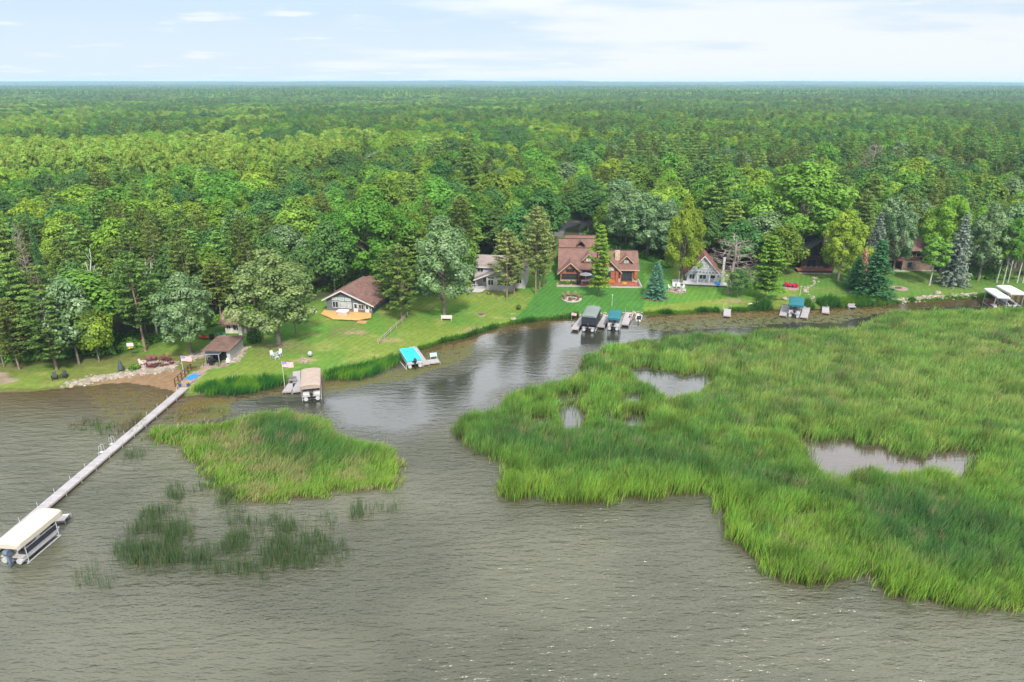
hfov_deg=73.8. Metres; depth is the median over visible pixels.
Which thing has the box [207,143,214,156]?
aspen tree
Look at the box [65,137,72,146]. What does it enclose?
aspen tree
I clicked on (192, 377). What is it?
floor mat
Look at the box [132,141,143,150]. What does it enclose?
aspen tree
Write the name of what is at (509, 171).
broadleaf tree
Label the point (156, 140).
aspen tree
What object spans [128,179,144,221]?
white pine tree
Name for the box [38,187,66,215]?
pine tree
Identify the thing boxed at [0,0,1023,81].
sky
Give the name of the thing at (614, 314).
boat lift
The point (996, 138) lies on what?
white pine tree
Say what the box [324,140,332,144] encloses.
aspen tree
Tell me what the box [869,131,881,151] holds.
white pine tree
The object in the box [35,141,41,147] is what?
aspen tree
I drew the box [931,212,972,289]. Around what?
blue spruce tree
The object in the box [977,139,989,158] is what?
white pine tree
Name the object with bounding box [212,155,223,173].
aspen tree
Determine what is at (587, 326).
pontoon boat
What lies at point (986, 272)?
undergrowth
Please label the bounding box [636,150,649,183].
white pine tree
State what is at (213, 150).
aspen tree
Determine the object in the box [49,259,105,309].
broadleaf tree
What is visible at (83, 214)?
broadleaf tree
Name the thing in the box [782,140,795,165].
white pine tree
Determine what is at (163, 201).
broadleaf tree
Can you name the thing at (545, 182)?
broadleaf tree
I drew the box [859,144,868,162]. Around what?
white pine tree
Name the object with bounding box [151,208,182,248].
broadleaf tree
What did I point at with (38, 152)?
aspen tree
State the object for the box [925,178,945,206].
pine tree
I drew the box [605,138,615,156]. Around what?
white pine tree
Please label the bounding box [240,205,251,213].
broadleaf tree
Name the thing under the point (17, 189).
broadleaf tree
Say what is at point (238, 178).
broadleaf tree
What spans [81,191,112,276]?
white pine tree
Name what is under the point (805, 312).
dock
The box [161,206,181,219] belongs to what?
broadleaf tree
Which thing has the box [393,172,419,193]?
broadleaf tree
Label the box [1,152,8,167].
aspen tree
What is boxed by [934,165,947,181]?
pine tree
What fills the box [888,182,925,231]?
broadleaf tree
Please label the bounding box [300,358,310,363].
fire pit
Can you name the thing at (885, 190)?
broadleaf tree
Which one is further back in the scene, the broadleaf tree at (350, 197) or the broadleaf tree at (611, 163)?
the broadleaf tree at (611, 163)
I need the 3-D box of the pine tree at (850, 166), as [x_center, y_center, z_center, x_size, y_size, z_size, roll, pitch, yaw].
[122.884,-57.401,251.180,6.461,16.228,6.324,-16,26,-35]
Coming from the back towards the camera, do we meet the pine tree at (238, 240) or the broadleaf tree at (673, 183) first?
the broadleaf tree at (673, 183)
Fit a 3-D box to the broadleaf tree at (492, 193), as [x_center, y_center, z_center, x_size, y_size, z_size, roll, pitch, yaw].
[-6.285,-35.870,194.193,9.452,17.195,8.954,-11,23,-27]
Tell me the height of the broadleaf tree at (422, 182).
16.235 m
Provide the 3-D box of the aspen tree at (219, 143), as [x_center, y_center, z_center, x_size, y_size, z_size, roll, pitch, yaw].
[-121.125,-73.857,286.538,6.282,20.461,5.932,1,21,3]
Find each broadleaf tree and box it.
[0,165,20,183]
[0,184,7,194]
[0,191,21,216]
[0,214,14,244]
[0,214,61,284]
[0,269,29,307]
[0,288,27,332]
[3,183,41,211]
[6,197,46,219]
[13,201,49,239]
[33,195,52,213]
[35,237,70,276]
[40,210,96,263]
[41,204,91,227]
[46,190,66,203]
[49,183,105,212]
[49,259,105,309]
[62,199,82,209]
[78,205,95,225]
[80,185,96,191]
[82,184,138,218]
[89,217,140,294]
[101,181,122,191]
[108,258,163,335]
[120,182,144,196]
[127,179,149,196]
[139,239,165,268]
[142,176,158,198]
[147,173,183,202]
[148,193,182,217]
[149,193,157,200]
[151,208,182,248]
[151,243,192,308]
[158,166,207,201]
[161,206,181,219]
[167,183,187,204]
[177,200,208,233]
[180,190,200,223]
[185,186,204,204]
[190,245,231,310]
[196,169,255,205]
[196,225,232,263]
[200,180,239,215]
[205,196,243,235]
[228,169,247,187]
[235,193,248,208]
[239,161,278,193]
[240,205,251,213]
[243,188,286,228]
[245,177,276,200]
[245,233,292,281]
[270,188,294,214]
[270,195,320,244]
[278,172,295,190]
[280,179,317,199]
[283,244,318,291]
[298,207,329,238]
[303,193,319,207]
[304,186,313,197]
[306,228,329,279]
[311,201,336,213]
[312,211,349,237]
[314,181,330,195]
[316,167,348,192]
[323,179,347,200]
[326,186,345,213]
[337,200,355,216]
[341,175,361,195]
[344,188,356,201]
[355,183,367,203]
[358,164,381,184]
[360,174,411,210]
[378,168,393,182]
[386,171,414,190]
[388,211,429,258]
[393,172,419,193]
[407,196,435,226]
[413,201,439,261]
[414,158,435,190]
[418,173,435,193]
[419,176,456,215]
[429,234,478,282]
[440,190,488,239]
[442,177,466,204]
[444,189,478,203]
[447,171,469,188]
[468,171,484,190]
[471,193,497,250]
[473,171,513,210]
[481,184,505,214]
[495,166,525,199]
[499,204,531,254]
[502,167,521,185]
[502,198,523,247]
[504,183,517,202]
[506,185,531,215]
[517,179,534,190]
[521,185,571,235]
[525,195,562,223]
[526,175,561,204]
[528,169,552,188]
[560,175,578,213]
[563,180,613,230]
[574,168,591,183]
[592,202,614,232]
[598,156,622,192]
[616,162,655,186]
[634,183,648,193]
[636,190,671,227]
[649,179,668,191]
[656,168,681,190]
[657,193,682,221]
[664,180,681,193]
[664,185,693,205]
[689,175,712,196]
[692,195,711,238]
[693,190,701,200]
[697,182,734,216]
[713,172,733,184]
[716,200,735,250]
[720,218,764,267]
[725,181,763,201]
[727,268,753,297]
[728,188,749,217]
[733,193,756,216]
[733,211,749,235]
[739,163,755,179]
[746,167,773,184]
[753,179,763,185]
[771,187,787,212]
[818,160,840,171]
[848,171,893,209]
[858,200,882,247]
[875,181,899,209]
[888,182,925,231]
[891,169,926,191]
[894,156,937,182]
[917,206,957,239]
[921,177,940,205]
[944,181,974,198]
[960,172,1010,201]
[969,205,994,266]
[998,199,1007,215]
[1001,195,1019,209]
[1004,194,1023,216]
[1014,189,1023,200]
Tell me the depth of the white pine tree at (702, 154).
279.29 m
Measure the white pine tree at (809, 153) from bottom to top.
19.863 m
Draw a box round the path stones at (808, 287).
[803,276,819,301]
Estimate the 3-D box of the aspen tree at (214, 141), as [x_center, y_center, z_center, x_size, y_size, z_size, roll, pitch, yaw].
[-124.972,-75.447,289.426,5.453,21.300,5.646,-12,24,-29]
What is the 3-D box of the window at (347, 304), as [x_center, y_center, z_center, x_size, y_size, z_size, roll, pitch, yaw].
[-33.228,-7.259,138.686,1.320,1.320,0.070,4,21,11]
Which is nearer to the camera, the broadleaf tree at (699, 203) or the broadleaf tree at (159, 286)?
the broadleaf tree at (159, 286)
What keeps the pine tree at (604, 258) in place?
on the ground at (327, 342)
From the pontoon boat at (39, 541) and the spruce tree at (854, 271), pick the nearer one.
the pontoon boat at (39, 541)
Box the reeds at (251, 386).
[187,352,402,396]
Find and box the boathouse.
[200,335,244,367]
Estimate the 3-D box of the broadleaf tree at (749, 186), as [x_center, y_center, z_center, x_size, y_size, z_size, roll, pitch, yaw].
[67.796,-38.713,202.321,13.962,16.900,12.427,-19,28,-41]
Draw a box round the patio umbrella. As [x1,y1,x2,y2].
[579,272,591,282]
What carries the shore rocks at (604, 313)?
on the ground at (327, 342)
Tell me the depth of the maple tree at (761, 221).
168.41 m
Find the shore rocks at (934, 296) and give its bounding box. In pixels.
[892,292,977,303]
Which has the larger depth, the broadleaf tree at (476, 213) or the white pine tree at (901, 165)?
the white pine tree at (901, 165)
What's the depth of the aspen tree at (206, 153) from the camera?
255.40 m
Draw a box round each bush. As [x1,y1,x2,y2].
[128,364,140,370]
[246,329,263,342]
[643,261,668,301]
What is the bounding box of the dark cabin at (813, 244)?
[790,234,835,274]
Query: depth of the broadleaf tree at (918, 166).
225.10 m
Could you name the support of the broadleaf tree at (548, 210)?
on the ground at (327, 342)
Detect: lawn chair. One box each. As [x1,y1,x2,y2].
[51,372,57,380]
[59,370,67,378]
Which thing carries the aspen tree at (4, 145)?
on the ground at (327, 342)
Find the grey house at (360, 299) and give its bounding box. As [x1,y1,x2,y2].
[321,275,408,323]
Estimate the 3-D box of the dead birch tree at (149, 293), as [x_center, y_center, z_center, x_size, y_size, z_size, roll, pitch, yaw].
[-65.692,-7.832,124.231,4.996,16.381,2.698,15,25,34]
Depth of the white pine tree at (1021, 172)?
220.18 m
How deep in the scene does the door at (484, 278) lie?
157.63 m
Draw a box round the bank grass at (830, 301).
[326,290,1006,373]
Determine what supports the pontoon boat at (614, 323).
on the boat lift at (614, 314)
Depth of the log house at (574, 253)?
161.61 m
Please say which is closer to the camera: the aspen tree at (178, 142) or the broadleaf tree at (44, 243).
the broadleaf tree at (44, 243)
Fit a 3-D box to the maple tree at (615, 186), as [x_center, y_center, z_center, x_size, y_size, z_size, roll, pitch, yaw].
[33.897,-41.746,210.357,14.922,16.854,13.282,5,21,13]
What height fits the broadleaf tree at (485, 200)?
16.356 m
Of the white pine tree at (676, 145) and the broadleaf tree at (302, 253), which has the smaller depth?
the broadleaf tree at (302, 253)
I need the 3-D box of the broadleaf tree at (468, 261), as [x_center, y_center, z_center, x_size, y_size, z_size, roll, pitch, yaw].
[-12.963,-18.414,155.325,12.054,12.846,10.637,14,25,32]
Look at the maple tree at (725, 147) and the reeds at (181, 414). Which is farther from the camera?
the maple tree at (725, 147)
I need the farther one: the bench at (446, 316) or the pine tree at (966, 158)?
the pine tree at (966, 158)
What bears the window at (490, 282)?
in the white house at (485, 278)
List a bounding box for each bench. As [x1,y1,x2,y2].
[289,376,296,382]
[441,315,451,320]
[847,303,855,309]
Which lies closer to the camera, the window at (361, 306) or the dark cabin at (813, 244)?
the window at (361, 306)
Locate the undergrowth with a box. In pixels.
[0,224,1023,362]
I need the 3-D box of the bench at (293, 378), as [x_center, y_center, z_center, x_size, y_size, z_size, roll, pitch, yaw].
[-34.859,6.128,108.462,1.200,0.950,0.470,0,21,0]
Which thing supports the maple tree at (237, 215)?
on the ground at (327, 342)
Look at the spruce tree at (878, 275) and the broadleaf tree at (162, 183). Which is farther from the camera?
the broadleaf tree at (162, 183)
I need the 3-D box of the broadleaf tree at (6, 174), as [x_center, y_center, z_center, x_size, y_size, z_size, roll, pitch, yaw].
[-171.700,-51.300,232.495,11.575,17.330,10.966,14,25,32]
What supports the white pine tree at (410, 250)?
on the ground at (327, 342)
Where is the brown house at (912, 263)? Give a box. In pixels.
[886,236,936,270]
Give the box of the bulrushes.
[70,441,403,590]
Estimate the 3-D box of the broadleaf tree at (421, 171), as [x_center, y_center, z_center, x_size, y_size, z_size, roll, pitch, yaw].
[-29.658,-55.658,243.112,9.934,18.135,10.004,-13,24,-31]
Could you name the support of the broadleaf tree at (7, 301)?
on the ground at (327, 342)
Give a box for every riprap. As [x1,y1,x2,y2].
[60,363,178,387]
[180,349,206,363]
[228,346,250,362]
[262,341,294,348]
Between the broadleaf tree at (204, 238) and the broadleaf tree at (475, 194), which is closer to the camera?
the broadleaf tree at (204, 238)
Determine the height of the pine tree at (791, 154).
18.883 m
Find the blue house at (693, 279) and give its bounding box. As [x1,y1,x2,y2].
[672,246,727,287]
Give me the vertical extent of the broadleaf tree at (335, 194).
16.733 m
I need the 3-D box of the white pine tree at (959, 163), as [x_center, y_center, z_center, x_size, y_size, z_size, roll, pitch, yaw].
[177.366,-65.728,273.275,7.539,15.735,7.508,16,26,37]
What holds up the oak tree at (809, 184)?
on the ground at (327, 342)
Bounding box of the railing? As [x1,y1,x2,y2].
[174,364,191,386]
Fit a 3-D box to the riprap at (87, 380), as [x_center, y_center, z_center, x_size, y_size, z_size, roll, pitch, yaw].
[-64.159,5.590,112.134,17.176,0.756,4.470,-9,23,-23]
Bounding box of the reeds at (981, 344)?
[450,302,1023,617]
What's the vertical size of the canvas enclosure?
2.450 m
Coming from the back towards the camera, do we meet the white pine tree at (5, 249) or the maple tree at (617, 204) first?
the maple tree at (617, 204)
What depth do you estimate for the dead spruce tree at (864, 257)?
156.65 m
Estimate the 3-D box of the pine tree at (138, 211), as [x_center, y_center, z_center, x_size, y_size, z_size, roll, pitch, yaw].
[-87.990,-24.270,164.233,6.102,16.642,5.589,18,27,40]
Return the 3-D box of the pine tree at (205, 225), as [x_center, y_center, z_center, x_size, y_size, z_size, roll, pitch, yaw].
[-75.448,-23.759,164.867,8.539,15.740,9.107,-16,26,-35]
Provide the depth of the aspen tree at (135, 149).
250.37 m
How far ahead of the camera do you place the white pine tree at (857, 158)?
272.49 m
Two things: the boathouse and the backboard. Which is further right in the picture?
the boathouse
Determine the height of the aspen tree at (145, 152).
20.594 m
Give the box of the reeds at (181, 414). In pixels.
[154,406,232,434]
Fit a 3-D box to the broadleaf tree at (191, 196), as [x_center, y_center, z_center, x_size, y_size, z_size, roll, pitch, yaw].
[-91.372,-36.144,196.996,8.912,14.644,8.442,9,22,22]
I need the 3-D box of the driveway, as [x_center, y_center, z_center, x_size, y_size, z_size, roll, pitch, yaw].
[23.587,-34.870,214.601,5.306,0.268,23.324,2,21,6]
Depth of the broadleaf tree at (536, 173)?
219.15 m
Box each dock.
[0,387,188,549]
[292,371,300,393]
[413,346,428,365]
[571,317,581,329]
[597,315,607,328]
[621,310,632,325]
[723,305,731,316]
[779,305,787,317]
[800,305,809,319]
[821,305,829,313]
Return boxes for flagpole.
[180,356,191,372]
[281,361,293,393]
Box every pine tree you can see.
[0,220,35,281]
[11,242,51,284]
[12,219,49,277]
[15,190,36,203]
[17,265,56,338]
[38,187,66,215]
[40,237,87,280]
[56,224,100,272]
[58,215,93,265]
[64,224,97,269]
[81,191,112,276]
[85,170,101,188]
[89,161,105,190]
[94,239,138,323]
[97,175,114,191]
[102,198,119,218]
[107,161,128,188]
[108,202,142,255]
[108,223,149,307]
[121,167,129,182]
[125,217,144,242]
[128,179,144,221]
[131,206,151,237]
[138,209,171,263]
[138,219,166,307]
[165,228,203,303]
[167,208,199,259]
[181,222,201,240]
[181,230,206,290]
[183,210,210,247]
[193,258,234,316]
[195,198,220,250]
[204,230,236,298]
[220,201,239,257]
[224,216,259,270]
[226,219,251,299]
[233,241,258,303]
[254,210,275,240]
[263,184,274,191]
[274,163,289,184]
[277,166,294,200]
[297,195,311,213]
[300,171,318,193]
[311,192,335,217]
[312,152,325,169]
[353,154,362,162]
[360,137,369,155]
[369,249,403,304]
[373,242,419,320]
[400,222,430,280]
[401,176,424,204]
[402,174,418,195]
[412,149,423,179]
[417,195,434,248]
[425,147,434,160]
[434,139,443,161]
[447,196,475,244]
[453,132,482,190]
[478,157,495,174]
[485,145,498,159]
[486,228,525,298]
[488,165,501,175]
[499,153,507,161]
[500,238,526,293]
[511,153,525,170]
[519,205,552,293]
[522,171,534,184]
[525,211,553,289]
[530,225,556,287]
[532,142,543,153]
[545,137,556,150]
[550,139,557,151]
[556,148,572,164]
[585,178,604,226]
[587,224,611,295]
[591,165,605,183]
[595,167,612,184]
[601,145,617,160]
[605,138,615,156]
[616,158,634,184]
[618,144,629,159]
[625,141,637,159]
[633,137,643,152]
[635,142,647,159]
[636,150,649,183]
[638,187,652,198]
[639,140,650,154]
[648,159,661,189]
[653,143,664,161]
[656,142,667,160]
[660,163,674,176]
[665,145,675,156]
[670,135,681,153]
[673,156,689,186]
[676,147,686,169]
[680,168,695,201]
[683,140,690,156]
[687,137,699,152]
[687,145,697,166]
[688,149,697,164]
[698,138,712,160]
[710,154,723,182]
[711,144,718,152]
[714,147,729,167]
[715,199,750,261]
[730,168,745,188]
[732,153,749,167]
[737,144,746,153]
[747,136,757,159]
[748,152,758,169]
[749,136,766,159]
[749,235,791,298]
[752,135,763,159]
[756,152,767,170]
[763,147,778,167]
[772,138,781,150]
[772,153,789,167]
[773,158,792,196]
[778,182,798,218]
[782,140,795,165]
[782,149,799,164]
[791,155,801,165]
[797,142,805,153]
[801,147,811,161]
[812,187,833,239]
[815,151,826,164]
[828,164,842,194]
[833,138,842,163]
[836,176,858,208]
[843,149,859,166]
[844,133,857,161]
[844,163,855,176]
[848,146,862,169]
[848,188,874,226]
[852,189,876,243]
[857,133,865,144]
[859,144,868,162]
[859,174,884,216]
[861,155,874,167]
[863,142,874,154]
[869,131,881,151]
[872,144,884,154]
[884,146,893,152]
[893,193,924,236]
[894,147,906,158]
[898,159,908,168]
[905,138,916,156]
[907,142,921,161]
[909,145,921,161]
[916,162,937,201]
[918,137,929,157]
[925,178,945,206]
[932,144,948,158]
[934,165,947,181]
[936,157,950,179]
[937,174,960,204]
[949,141,964,165]
[949,156,958,168]
[953,157,964,169]
[954,138,972,159]
[956,153,976,168]
[956,189,987,233]
[963,186,974,197]
[964,138,978,161]
[964,140,977,160]
[969,164,988,181]
[971,179,999,256]
[974,144,987,159]
[975,147,988,162]
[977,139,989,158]
[986,141,1000,164]
[987,135,1001,160]
[987,156,1004,176]
[997,153,1019,175]
[1006,145,1018,156]
[1013,137,1023,156]
[1018,168,1023,179]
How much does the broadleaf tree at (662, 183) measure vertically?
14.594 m
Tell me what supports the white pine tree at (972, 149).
on the ground at (327, 342)
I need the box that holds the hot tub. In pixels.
[336,309,348,315]
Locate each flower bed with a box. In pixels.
[642,296,668,300]
[781,286,798,290]
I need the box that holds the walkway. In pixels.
[176,371,202,386]
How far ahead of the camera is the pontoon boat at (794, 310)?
140.46 m
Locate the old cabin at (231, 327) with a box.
[218,310,257,334]
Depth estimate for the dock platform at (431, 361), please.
116.75 m
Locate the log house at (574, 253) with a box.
[556,234,641,287]
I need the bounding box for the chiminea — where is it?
[118,360,123,370]
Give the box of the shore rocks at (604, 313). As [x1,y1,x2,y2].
[546,311,642,317]
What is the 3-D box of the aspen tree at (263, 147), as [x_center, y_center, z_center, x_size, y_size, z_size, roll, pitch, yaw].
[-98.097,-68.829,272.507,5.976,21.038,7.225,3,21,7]
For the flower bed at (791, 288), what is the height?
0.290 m
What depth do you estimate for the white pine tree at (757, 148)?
310.45 m
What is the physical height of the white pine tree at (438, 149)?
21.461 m
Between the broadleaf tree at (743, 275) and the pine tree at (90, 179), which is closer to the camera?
the broadleaf tree at (743, 275)
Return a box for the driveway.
[579,223,593,234]
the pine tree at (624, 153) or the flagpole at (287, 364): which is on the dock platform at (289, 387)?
the flagpole at (287, 364)
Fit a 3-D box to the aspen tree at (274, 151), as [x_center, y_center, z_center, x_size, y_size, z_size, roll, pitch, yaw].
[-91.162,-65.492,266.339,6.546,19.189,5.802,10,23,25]
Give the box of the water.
[0,295,1023,681]
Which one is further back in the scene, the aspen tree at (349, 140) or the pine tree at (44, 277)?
the aspen tree at (349, 140)
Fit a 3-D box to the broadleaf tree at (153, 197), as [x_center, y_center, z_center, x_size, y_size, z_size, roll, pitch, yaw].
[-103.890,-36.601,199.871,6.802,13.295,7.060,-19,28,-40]
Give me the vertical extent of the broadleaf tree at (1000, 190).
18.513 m
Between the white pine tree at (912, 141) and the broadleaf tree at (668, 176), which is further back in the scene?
the white pine tree at (912, 141)
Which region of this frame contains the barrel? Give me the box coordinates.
[209,333,213,339]
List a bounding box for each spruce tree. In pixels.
[24,209,52,324]
[841,255,864,291]
[843,240,899,303]
[848,249,869,285]
[864,212,886,277]
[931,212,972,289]
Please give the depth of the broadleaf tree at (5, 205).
181.75 m
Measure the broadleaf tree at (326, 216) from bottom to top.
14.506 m
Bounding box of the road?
[554,220,595,236]
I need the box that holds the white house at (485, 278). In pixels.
[466,254,529,292]
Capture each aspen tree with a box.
[0,143,8,148]
[0,146,10,152]
[0,159,5,181]
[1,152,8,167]
[6,150,17,169]
[8,153,20,179]
[10,142,20,148]
[11,147,21,153]
[14,137,26,143]
[15,152,34,172]
[17,140,25,148]
[18,146,37,169]
[26,138,37,147]
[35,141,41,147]
[35,150,42,162]
[37,137,47,144]
[39,152,56,172]
[42,154,57,177]
[47,141,61,149]
[48,148,58,161]
[54,138,66,150]
[55,152,75,174]
[57,147,68,163]
[64,151,76,171]
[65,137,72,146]
[68,140,76,146]
[68,146,75,156]
[70,152,88,173]
[74,145,85,152]
[76,140,83,146]
[77,150,89,168]
[84,148,100,178]
[90,136,98,147]
[91,150,108,173]
[92,138,102,147]
[96,148,107,162]
[102,143,115,160]
[103,148,115,174]
[110,151,125,178]
[111,143,120,154]
[117,145,128,167]
[123,150,143,174]
[124,137,132,147]
[127,145,143,170]
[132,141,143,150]
[138,148,153,174]
[142,144,154,152]
[143,139,154,148]
[152,138,161,145]
[155,143,160,151]
[157,152,171,178]
[158,136,164,144]
[160,143,169,150]
[161,147,170,158]
[168,146,179,165]
[174,139,181,148]
[176,152,188,166]
[181,139,191,150]
[184,149,196,170]
[190,141,199,150]
[191,136,200,143]
[192,150,200,156]
[192,155,206,173]
[196,144,211,156]
[199,154,212,165]
[203,150,213,163]
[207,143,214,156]
[209,147,216,161]
[211,137,217,146]
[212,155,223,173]
[216,140,223,147]
[217,134,224,141]
[218,152,223,159]
[220,152,240,174]
[221,148,241,172]
[232,143,239,153]
[235,154,244,176]
[237,145,247,171]
[245,148,259,171]
[251,137,260,145]
[258,141,270,154]
[261,137,272,145]
[265,153,275,171]
[270,141,281,154]
[271,148,277,163]
[274,156,288,177]
[275,148,284,163]
[279,139,285,145]
[282,152,296,172]
[283,141,294,154]
[284,134,293,141]
[292,150,305,171]
[295,149,309,175]
[298,141,306,158]
[304,148,321,171]
[307,139,314,148]
[311,142,321,160]
[317,143,330,163]
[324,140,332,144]
[328,145,338,165]
[334,140,341,148]
[338,142,348,153]
[344,137,356,153]
[346,142,353,154]
[348,135,358,153]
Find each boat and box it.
[1,523,58,566]
[303,388,319,401]
[399,347,421,368]
[582,323,595,332]
[608,320,620,329]
[635,313,641,321]
[788,306,801,317]
[987,300,999,307]
[1000,298,1016,306]
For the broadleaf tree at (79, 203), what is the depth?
172.75 m
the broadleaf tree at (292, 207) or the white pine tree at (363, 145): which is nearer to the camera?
the broadleaf tree at (292, 207)
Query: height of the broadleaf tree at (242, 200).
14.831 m
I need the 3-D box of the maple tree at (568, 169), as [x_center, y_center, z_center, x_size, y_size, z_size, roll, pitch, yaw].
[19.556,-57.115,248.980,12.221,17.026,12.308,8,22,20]
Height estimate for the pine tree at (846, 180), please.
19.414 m
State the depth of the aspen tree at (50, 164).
242.05 m
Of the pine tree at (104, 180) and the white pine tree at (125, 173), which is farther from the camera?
the white pine tree at (125, 173)
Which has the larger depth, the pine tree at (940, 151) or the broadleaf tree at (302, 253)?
the pine tree at (940, 151)
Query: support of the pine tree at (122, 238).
on the ground at (327, 342)
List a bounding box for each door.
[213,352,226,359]
[353,303,357,311]
[365,304,368,312]
[482,277,485,284]
[581,270,593,278]
[621,272,631,280]
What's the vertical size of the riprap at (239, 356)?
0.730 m
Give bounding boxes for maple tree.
[32,274,96,364]
[148,271,214,353]
[220,208,246,237]
[263,224,308,261]
[352,222,380,273]
[364,151,389,162]
[413,214,476,314]
[481,160,505,174]
[553,160,579,204]
[601,177,642,201]
[604,143,620,155]
[605,184,642,245]
[620,191,667,253]
[646,199,684,261]
[714,145,732,159]
[726,153,748,164]
[735,150,754,163]
[744,210,791,262]
[776,197,829,223]
[877,195,905,233]
[882,201,919,270]
[888,140,911,155]
[910,199,935,236]
[924,153,939,162]
[965,200,1017,280]
[987,218,1014,270]
[994,175,1023,200]
[995,201,1023,267]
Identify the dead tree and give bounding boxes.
[12,224,38,296]
[696,231,762,294]
[860,142,881,169]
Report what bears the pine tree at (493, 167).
on the ground at (327, 342)
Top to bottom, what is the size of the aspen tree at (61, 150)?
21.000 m
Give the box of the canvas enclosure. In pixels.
[581,309,600,328]
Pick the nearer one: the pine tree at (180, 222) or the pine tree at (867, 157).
the pine tree at (180, 222)
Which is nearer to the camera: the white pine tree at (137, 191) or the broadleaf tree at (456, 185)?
the white pine tree at (137, 191)
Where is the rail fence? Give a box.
[377,312,407,344]
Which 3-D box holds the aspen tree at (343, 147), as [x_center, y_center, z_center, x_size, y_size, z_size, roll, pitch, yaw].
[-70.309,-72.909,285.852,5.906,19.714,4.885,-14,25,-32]
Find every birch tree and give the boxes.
[79,250,98,313]
[143,258,157,334]
[919,236,953,285]
[991,226,1014,282]
[998,218,1023,284]
[1007,218,1023,282]
[1014,218,1023,282]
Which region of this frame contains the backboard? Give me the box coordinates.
[126,343,133,356]
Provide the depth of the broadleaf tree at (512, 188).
214.78 m
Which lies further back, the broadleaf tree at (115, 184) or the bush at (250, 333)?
the broadleaf tree at (115, 184)
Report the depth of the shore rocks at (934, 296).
152.33 m
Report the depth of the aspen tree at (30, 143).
281.21 m
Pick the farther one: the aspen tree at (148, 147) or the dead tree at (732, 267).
the aspen tree at (148, 147)
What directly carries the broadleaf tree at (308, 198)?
on the ground at (327, 342)
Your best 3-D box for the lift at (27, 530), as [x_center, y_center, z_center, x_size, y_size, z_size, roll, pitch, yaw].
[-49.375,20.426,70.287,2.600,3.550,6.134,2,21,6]
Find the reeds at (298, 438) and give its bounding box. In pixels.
[141,406,406,505]
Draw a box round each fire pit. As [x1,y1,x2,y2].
[137,360,179,372]
[300,358,310,363]
[562,296,581,302]
[667,288,686,293]
[890,286,907,290]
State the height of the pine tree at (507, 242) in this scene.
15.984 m
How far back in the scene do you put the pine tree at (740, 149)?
305.00 m
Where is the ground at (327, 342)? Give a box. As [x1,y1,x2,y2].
[0,198,1023,396]
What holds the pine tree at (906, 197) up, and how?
on the ground at (327, 342)
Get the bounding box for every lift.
[0,508,62,563]
[300,367,321,400]
[582,305,600,331]
[607,309,621,329]
[787,296,804,316]
[982,288,1009,307]
[996,285,1023,305]
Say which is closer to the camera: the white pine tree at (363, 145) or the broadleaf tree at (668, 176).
the broadleaf tree at (668, 176)
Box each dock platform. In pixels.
[53,513,70,523]
[282,383,295,393]
[427,358,439,363]
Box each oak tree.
[222,247,316,344]
[332,186,419,276]
[664,196,706,284]
[746,161,860,246]
[820,209,874,280]
[920,195,979,269]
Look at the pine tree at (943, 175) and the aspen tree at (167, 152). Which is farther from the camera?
the aspen tree at (167, 152)
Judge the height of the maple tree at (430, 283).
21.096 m
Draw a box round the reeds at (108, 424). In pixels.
[68,411,143,437]
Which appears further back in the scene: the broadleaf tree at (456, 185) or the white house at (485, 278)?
the broadleaf tree at (456, 185)
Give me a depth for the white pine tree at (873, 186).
192.74 m
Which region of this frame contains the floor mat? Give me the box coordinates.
[185,374,199,379]
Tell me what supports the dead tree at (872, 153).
on the ground at (327, 342)
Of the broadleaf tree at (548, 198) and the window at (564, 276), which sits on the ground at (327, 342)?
the broadleaf tree at (548, 198)
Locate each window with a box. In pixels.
[332,301,338,307]
[339,302,344,307]
[345,302,351,308]
[358,304,363,309]
[488,279,493,284]
[562,273,577,278]
[602,272,610,279]
[689,274,694,278]
[700,263,708,268]
[807,259,815,266]
[812,250,822,255]
[819,260,828,266]
[907,262,912,267]
[916,252,925,256]
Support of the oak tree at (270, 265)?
on the ground at (327, 342)
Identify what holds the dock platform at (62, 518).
in the water
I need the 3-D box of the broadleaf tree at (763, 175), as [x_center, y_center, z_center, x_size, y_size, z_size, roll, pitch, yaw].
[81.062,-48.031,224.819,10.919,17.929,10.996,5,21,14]
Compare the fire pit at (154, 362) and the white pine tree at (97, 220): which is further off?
the white pine tree at (97, 220)
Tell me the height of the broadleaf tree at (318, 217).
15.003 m

